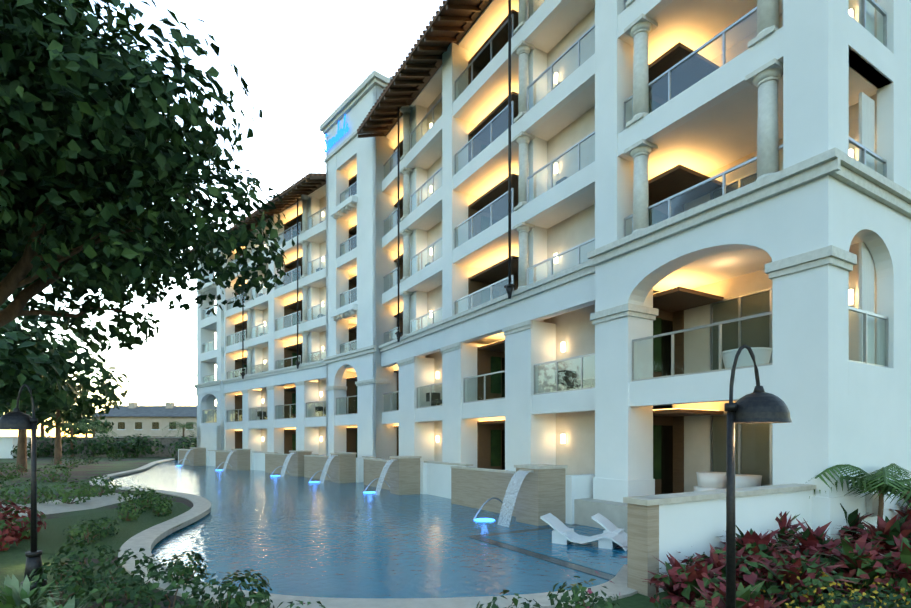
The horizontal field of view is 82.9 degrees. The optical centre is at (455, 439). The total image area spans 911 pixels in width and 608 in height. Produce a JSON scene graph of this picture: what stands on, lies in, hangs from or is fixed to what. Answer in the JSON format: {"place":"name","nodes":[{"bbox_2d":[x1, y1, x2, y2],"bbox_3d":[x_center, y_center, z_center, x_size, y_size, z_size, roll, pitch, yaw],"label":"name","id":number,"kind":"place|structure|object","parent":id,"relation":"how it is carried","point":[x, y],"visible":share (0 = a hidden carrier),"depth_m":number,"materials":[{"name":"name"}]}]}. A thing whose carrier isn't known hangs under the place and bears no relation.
{"place":"outdoors","nodes":[
{"label":"outdoors","id":0,"kind":"place"},
{"bbox_2d":[92,402,216,436],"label":"neighbour building","id":1,"kind":"structure","parent":0,"point":[132,418],"depth_m":122.87,"materials":[{"name":"beige paint"}]},
{"bbox_2d":[0,0,442,436],"label":"sky","id":2,"kind":"structure","parent":0,"point":[298,61],"materials":[{"name":"white"}]},
{"bbox_2d":[0,457,910,607],"bbox_3d":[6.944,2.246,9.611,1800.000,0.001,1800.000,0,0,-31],"label":"terrain","id":3,"kind":"structure","parent":0,"point":[12,560],"depth_m":14.99,"materials":[{"name":"green plant"}]},
{"bbox_2d":[0,384,46,590],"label":"garden lamp","id":4,"kind":"object","parent":3,"relation":"on","point":[16,419],"visible":0.92,"depth_m":7.72,"materials":[{"name":"black metal"}]},
{"bbox_2d":[1,493,190,558],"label":"lawn","id":5,"kind":"structure","parent":3,"relation":"on","point":[51,538],"depth_m":13.68,"materials":[{"name":"green plant"}]},
{"bbox_2d":[0,437,196,457],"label":"boundary wall","id":6,"kind":"structure","parent":3,"relation":"on","point":[6,445],"depth_m":64.73,"materials":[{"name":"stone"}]},
{"bbox_2d":[0,0,294,353],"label":"tree","id":7,"kind":"object","parent":3,"relation":"on","point":[93,167],"visible":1,"depth_m":10.66,"materials":[{"name":"green plant"}]},
{"bbox_2d":[89,458,637,607],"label":"swimming pool","id":8,"kind":"structure","parent":3,"relation":"in","point":[328,544],"depth_m":11.37,"materials":[{"name":"liquid"}]},
{"bbox_2d":[540,513,626,550],"bbox_3d":[2.931,2.101,11.623,1.900,0.670,0.660,0,0,29],"label":"pool lounger","id":9,"kind":"object","parent":8,"relation":"on","point":[563,533],"visible":0.83,"depth_m":11.58,"materials":[{"name":"white plastic"}]},
{"bbox_2d":[591,513,626,537],"bbox_3d":[4.097,2.101,11.617,1.900,0.670,0.660,0,0,29],"label":"pool lounger","id":10,"kind":"object","parent":8,"relation":"on","point":[605,523],"visible":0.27,"depth_m":11.85,"materials":[{"name":"white plastic"}]},
{"bbox_2d":[0,296,910,607],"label":"garden planting","id":11,"kind":"object","parent":3,"relation":"on","point":[858,564],"visible":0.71,"depth_m":8.08,"materials":[{"name":"green plant"}]},
{"bbox_2d":[190,0,910,554],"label":"hotel building","id":12,"kind":"structure","parent":3,"relation":"on","point":[604,240],"depth_m":15.37,"materials":[{"name":"paint"}]},
{"bbox_2d":[724,344,791,607],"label":"garden lamp","id":13,"kind":"object","parent":3,"relation":"on","point":[759,404],"visible":1,"depth_m":4.47,"materials":[{"name":"black metal"}]},
{"bbox_2d":[176,447,878,597],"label":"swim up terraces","id":14,"kind":"object","parent":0,"point":[661,526],"visible":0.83,"depth_m":14.33,"materials":[{"name":"tile"}]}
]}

